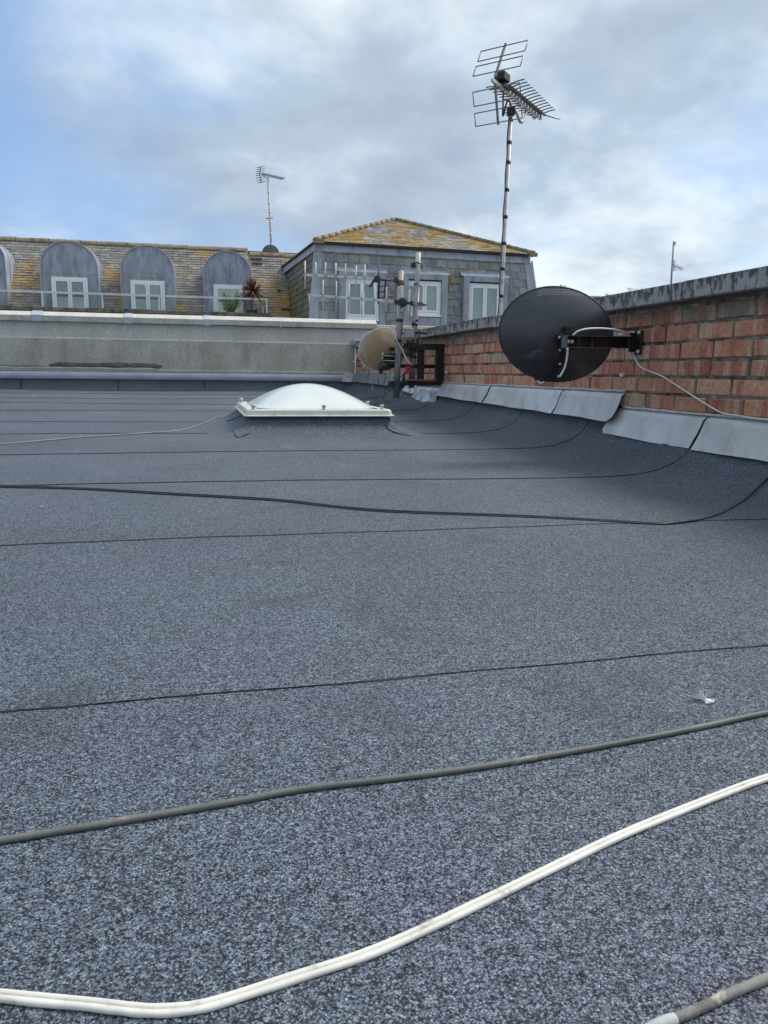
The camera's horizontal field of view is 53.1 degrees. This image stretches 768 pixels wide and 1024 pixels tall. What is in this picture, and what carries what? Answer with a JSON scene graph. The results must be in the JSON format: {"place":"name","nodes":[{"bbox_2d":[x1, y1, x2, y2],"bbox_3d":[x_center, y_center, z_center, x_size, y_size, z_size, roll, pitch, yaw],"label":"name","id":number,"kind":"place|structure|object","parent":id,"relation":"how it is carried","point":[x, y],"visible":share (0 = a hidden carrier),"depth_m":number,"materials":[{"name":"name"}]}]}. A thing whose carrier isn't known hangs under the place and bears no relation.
{"place":"outdoors","nodes":[
{"label":"outdoors","id":0,"kind":"place"},
{"bbox_2d":[0,382,767,1023],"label":"roof deck","id":1,"kind":"structure","parent":0,"point":[146,666],"depth_m":1.01,"materials":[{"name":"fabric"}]},
{"bbox_2d":[0,415,225,444],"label":"cable","id":2,"kind":"object","parent":1,"relation":"on","point":[103,435],"visible":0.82,"depth_m":4.19,"materials":[{"name":"grey plastic"}]},
{"bbox_2d":[206,383,434,438],"bbox_3d":[-0.506,-0.698,5.069,1.310,0.298,1.640,-2,11,-13],"label":"skylight","id":3,"kind":"object","parent":1,"relation":"on","point":[305,411],"visible":1,"depth_m":4.53,"materials":[{"name":"plastic"}]},
{"bbox_2d":[0,476,767,524],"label":"cable","id":4,"kind":"object","parent":1,"relation":"on","point":[371,509],"visible":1,"depth_m":2.34,"materials":[{"name":"black rubber"}]},
{"bbox_2d":[0,773,767,1017],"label":"twin cable","id":5,"kind":"object","parent":1,"relation":"on","point":[141,1009],"visible":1,"depth_m":0.58,"materials":[{"name":"white plastic"}]},
{"bbox_2d":[0,710,767,844],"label":"cable","id":6,"kind":"object","parent":1,"relation":"on","point":[45,833],"visible":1,"depth_m":0.83,"materials":[{"name":"grey rubber"}]},
{"bbox_2d":[375,366,410,404],"bbox_3d":[0.022,-1.187,7.258,0.209,0.369,1.875,-1,10,-7],"label":"cable","id":7,"kind":"object","parent":1,"relation":"on","point":[395,382],"visible":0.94,"depth_m":6.46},
{"bbox_2d":[351,266,767,461],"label":"brick wall","id":8,"kind":"structure","parent":1,"relation":"attached to","point":[705,339],"depth_m":3.47,"materials":[{"name":"brick"}]},
{"bbox_2d":[386,343,444,385],"bbox_3d":[0.267,-1.260,6.584,0.500,0.360,0.200,-2,11,-13],"label":"steel bracket","id":9,"kind":"object","parent":8,"relation":"attached to","point":[438,367],"visible":0.91,"depth_m":6.55,"materials":[{"name":"black metal"}]},
{"bbox_2d":[393,271,403,397],"bbox_3d":[0.124,-1.482,6.446,0.078,1.043,0.058,-2,11,-13],"label":"antenna pole","id":10,"kind":"object","parent":9,"relation":"attached to","point":[397,363],"visible":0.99,"depth_m":6.44,"materials":[{"name":"black metal"}]},
{"bbox_2d":[304,261,397,303],"bbox_3d":[-0.256,-1.870,6.253,0.792,0.320,0.132,-4,11,-23],"label":"yagi aerial","id":11,"kind":"object","parent":10,"relation":"attached to","point":[377,278],"visible":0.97,"depth_m":6.28,"materials":[{"name":"metal"}]},
{"bbox_2d":[308,280,412,330],"bbox_3d":[-0.191,-1.673,6.301,0.882,0.413,0.070,-2,11,-14],"label":"yagi aerial","id":12,"kind":"object","parent":10,"relation":"attached to","point":[402,302],"visible":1,"depth_m":6.29,"materials":[{"name":"metal"}]},
{"bbox_2d":[358,327,405,373],"bbox_3d":[-0.049,-1.397,6.659,0.499,0.394,0.330,6,12,27],"label":"satellite dish","id":13,"kind":"object","parent":10,"relation":"attached to","point":[376,346],"visible":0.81,"depth_m":6.58,"materials":[{"name":"metal"}]},
{"bbox_2d":[395,333,410,364],"bbox_3d":[0.162,-1.363,6.425,0.143,0.258,0.008,-2,11,-13],"label":"cable","id":14,"kind":"object","parent":10,"relation":"attached to","point":[402,350],"visible":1,"depth_m":6.42,"materials":[{"name":"grey plastic"}]},
{"bbox_2d":[403,328,414,339],"bbox_3d":[0.208,-1.483,6.414,0.086,0.099,0.066,-2,11,-13],"label":"junction box","id":15,"kind":"object","parent":10,"relation":"attached to","point":[408,333],"visible":1,"depth_m":6.39,"materials":[{"name":"grey plastic"}]},
{"bbox_2d":[401,335,421,357],"bbox_3d":[0.228,-1.405,6.512,0.201,0.193,0.113,-2,11,-13],"label":"cable bundle","id":16,"kind":"object","parent":9,"relation":"attached to","point":[409,351],"visible":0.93,"depth_m":6.49,"materials":[{"name":"black plastic"}]},
{"bbox_2d":[408,252,426,387],"bbox_3d":[0.287,-1.613,6.500,0.142,1.117,0.077,-2,11,-13],"label":"antenna pole","id":17,"kind":"object","parent":9,"relation":"attached to","point":[416,264],"visible":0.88,"depth_m":6.47,"materials":[{"name":"metal"}]},
{"bbox_2d":[403,285,418,321],"bbox_3d":[0.225,-1.754,6.462,0.027,0.290,0.216,-5,12,-30],"label":"panel aerial","id":18,"kind":"object","parent":17,"relation":"attached to","point":[415,303],"visible":0.81,"depth_m":6.45,"materials":[{"name":"grey metal"}]},
{"bbox_2d":[472,40,559,315],"bbox_3d":[1.119,-2.084,6.568,0.408,3.298,1.119,7,12,33],"label":"tv aerial","id":19,"kind":"object","parent":8,"relation":"attached to","point":[500,80],"visible":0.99,"depth_m":6.07,"materials":[{"name":"metal"}]},
{"bbox_2d":[498,286,642,381],"bbox_3d":[0.899,-0.835,3.638,0.597,0.436,0.543,5,11,24],"label":"satellite dish","id":20,"kind":"object","parent":8,"relation":"attached to","point":[528,360],"visible":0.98,"depth_m":3.52,"materials":[{"name":"black metal"}]},
{"bbox_2d":[559,348,567,376],"bbox_3d":[0.801,-0.663,3.413,0.020,0.128,0.042,-8,13,-39],"label":"cable","id":21,"kind":"object","parent":20,"relation":"hanging from","point":[561,373],"visible":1,"depth_m":3.41,"materials":[{"name":"white plastic"}]},
{"bbox_2d":[572,327,630,336],"bbox_3d":[1.021,-0.822,3.528,0.442,0.044,0.044,-7,13,-37],"label":"cable","id":22,"kind":"object","parent":20,"relation":"attached to","point":[628,334],"visible":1,"depth_m":3.47,"materials":[{"name":"white plastic"}]},
{"bbox_2d":[632,352,767,420],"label":"cable","id":23,"kind":"object","parent":8,"relation":"attached to","point":[696,397],"visible":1,"depth_m":3.21,"materials":[{"name":"white plastic"}]},
{"bbox_2d":[645,971,767,1023],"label":"cable","id":24,"kind":"object","parent":1,"relation":"on","point":[719,998],"visible":1,"depth_m":0.55,"materials":[{"name":"grey plastic"}]},
{"bbox_2d":[0,0,767,295],"label":"sky","id":25,"kind":"structure","parent":0,"point":[130,121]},
{"bbox_2d":[377,325,435,331],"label":"cream parapet","id":26,"kind":"structure","parent":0,"point":[404,327],"depth_m":11.28,"materials":[{"name":"paint"}]},
{"bbox_2d":[670,241,682,283],"bbox_3d":[5.460,-4.495,14.268,0.062,0.944,0.652,9,13,37],"label":"tv aerial","id":27,"kind":"object","parent":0,"point":[672,262],"visible":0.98,"depth_m":14.03,"materials":[{"name":"grey metal"}]},
{"bbox_2d":[688,687,714,703],"bbox_3d":[0.437,0.253,1.062,0.035,0.015,0.032,-2,11,-13],"label":"feather","id":28,"kind":"object","parent":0,"point":[707,701],"visible":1,"depth_m":1.06,"materials":[{"name":"white"}]},
{"label":"ground","id":29,"kind":"structure","parent":0,"visible":0},
{"bbox_2d":[0,305,272,316],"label":"balcony parapet","id":30,"kind":"structure","parent":29,"relation":"on","point":[93,310],"depth_m":21.82,"materials":[{"name":"stone"}]},
{"bbox_2d":[0,290,267,312],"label":"balcony railing","id":31,"kind":"object","parent":30,"relation":"on","point":[158,296],"visible":0.92,"depth_m":21.90,"materials":[{"name":"metal"}]},
{"bbox_2d":[221,290,242,311],"bbox_3d":[-4.513,-6.159,22.840,0.659,0.890,0.458,-2,11,-13],"label":"potted shrub","id":32,"kind":"object","parent":30,"relation":"on","point":[230,306],"visible":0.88,"depth_m":22.78,"materials":[{"name":"green plant"}]},
{"bbox_2d":[238,278,264,312],"bbox_3d":[-3.915,-6.347,22.829,0.915,1.279,0.878,-2,11,-13],"label":"cordyline plant","id":33,"kind":"object","parent":30,"relation":"on","point":[252,289],"visible":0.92,"depth_m":22.77,"materials":[{"name":"red plant"}]},
{"bbox_2d":[0,236,296,317],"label":"mansard house","id":34,"kind":"structure","parent":29,"relation":"on","point":[44,264],"depth_m":22.65,"materials":[{"name":"stone"}]},
{"bbox_2d":[262,245,278,251],"bbox_3d":[-3.784,-8.325,25.665,0.560,1.160,0.100,-2,11,-13],"label":"satellite dish","id":35,"kind":"object","parent":34,"relation":"on","point":[270,248],"visible":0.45,"depth_m":25.55,"materials":[{"name":"grey metal"}]},
{"bbox_2d":[256,166,285,244],"bbox_3d":[-3.730,-9.992,25.474,1.016,2.817,0.254,-2,11,-13],"label":"tv aerial","id":36,"kind":"object","parent":34,"relation":"on","point":[268,190],"visible":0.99,"depth_m":25.33,"materials":[{"name":"metal"}]},
{"bbox_2d":[0,310,376,390],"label":"concrete wall","id":37,"kind":"structure","parent":29,"relation":"on","point":[42,350],"depth_m":9.73,"materials":[{"name":"concrete"}]},
{"bbox_2d":[281,217,537,372],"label":"hipped house","id":38,"kind":"structure","parent":29,"relation":"on","point":[459,276],"depth_m":20.50,"materials":[{"name":"grey stone"}]}
]}

